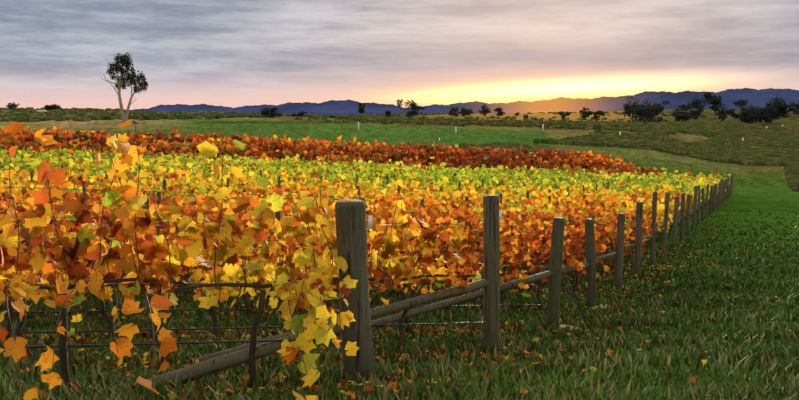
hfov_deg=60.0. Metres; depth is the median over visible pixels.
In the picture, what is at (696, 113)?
tree wood
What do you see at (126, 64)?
lone tree
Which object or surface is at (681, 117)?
tree wood
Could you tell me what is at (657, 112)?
tree wood
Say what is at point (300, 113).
tree wood
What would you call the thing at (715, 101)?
tree wood
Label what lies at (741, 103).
tree wood
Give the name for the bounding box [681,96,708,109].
tree wood
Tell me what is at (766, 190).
ground
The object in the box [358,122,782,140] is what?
white marker posts
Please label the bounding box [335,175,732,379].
end posts
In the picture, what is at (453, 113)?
tree wood
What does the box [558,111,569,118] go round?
tree wood
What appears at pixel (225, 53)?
sky
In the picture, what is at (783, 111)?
tree wood
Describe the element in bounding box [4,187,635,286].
trellis wires
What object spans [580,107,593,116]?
tree wood
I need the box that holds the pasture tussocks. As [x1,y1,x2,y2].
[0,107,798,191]
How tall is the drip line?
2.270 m
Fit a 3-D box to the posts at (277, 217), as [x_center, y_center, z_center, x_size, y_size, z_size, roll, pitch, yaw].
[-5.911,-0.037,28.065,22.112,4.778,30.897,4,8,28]
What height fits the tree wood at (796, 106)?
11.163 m
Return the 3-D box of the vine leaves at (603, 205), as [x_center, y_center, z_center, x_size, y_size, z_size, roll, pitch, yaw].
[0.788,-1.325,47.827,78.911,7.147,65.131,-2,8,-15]
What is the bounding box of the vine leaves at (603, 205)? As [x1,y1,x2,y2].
[0,124,730,278]
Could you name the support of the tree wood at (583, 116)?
on the ground at (766, 190)
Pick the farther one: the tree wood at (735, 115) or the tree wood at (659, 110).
the tree wood at (735, 115)
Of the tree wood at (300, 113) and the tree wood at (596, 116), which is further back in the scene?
the tree wood at (596, 116)
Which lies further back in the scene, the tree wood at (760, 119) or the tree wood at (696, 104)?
the tree wood at (696, 104)
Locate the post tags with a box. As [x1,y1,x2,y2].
[367,210,501,228]
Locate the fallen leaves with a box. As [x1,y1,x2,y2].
[3,197,748,399]
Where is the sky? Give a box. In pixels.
[0,0,798,109]
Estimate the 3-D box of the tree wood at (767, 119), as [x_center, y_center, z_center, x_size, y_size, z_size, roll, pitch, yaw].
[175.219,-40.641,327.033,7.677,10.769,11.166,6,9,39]
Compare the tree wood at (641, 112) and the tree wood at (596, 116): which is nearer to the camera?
the tree wood at (641, 112)
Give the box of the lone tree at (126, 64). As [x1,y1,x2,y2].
[98,52,148,121]
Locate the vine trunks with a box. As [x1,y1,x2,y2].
[6,217,684,387]
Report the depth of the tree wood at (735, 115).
356.65 m
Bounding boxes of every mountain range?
[70,88,798,113]
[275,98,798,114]
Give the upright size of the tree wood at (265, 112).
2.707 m
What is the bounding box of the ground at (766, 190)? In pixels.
[0,109,798,383]
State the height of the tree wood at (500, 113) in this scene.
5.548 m
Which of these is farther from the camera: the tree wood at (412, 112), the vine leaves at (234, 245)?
the tree wood at (412, 112)
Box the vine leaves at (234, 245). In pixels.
[0,119,587,399]
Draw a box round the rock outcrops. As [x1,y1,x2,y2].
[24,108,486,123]
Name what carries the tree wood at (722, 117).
on the ground at (766, 190)
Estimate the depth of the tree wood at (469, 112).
354.04 m
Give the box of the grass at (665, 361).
[0,204,798,399]
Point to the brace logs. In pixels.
(225, 360)
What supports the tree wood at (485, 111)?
on the ground at (766, 190)
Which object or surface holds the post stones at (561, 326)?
on the ground at (766, 190)
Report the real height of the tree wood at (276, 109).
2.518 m
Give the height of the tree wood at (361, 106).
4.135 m
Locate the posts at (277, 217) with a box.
[30,165,608,338]
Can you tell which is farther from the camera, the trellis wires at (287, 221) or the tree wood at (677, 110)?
the tree wood at (677, 110)
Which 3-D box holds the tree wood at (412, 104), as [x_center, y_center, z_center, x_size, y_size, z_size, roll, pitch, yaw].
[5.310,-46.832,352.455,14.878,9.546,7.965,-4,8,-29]
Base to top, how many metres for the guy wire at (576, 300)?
0.966 m
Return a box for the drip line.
[0,261,586,348]
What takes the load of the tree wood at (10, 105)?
on the ground at (766, 190)
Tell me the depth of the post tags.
5.68 m
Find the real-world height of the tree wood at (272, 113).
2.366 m
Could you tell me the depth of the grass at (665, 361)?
8.65 m
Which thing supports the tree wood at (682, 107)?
on the ground at (766, 190)
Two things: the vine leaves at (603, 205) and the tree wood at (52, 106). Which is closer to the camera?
the vine leaves at (603, 205)
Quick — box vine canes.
[0,126,582,399]
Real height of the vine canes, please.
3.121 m
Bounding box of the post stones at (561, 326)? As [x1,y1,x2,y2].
[504,304,609,352]
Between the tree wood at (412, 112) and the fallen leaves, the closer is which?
the fallen leaves
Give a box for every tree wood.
[1,103,14,108]
[44,104,60,109]
[261,107,271,119]
[268,107,281,117]
[268,108,275,117]
[296,111,306,116]
[357,103,365,113]
[396,99,424,116]
[406,110,419,116]
[448,107,458,116]
[460,109,474,115]
[478,104,490,115]
[494,107,505,116]
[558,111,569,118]
[579,113,588,118]
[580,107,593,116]
[591,111,603,119]
[621,96,662,121]
[636,104,663,119]
[650,100,669,116]
[672,108,688,120]
[675,112,696,121]
[678,104,690,110]
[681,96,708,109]
[686,108,700,118]
[703,92,733,119]
[718,113,726,120]
[731,112,739,119]
[732,98,760,120]
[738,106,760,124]
[753,115,763,122]
[758,95,795,123]
[761,103,779,124]
[788,101,798,114]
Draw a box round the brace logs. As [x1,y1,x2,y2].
[130,185,729,390]
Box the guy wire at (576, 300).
[562,271,589,328]
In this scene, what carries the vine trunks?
on the ground at (766, 190)
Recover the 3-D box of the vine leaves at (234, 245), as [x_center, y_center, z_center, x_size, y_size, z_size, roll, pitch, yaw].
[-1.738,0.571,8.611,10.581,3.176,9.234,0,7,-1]

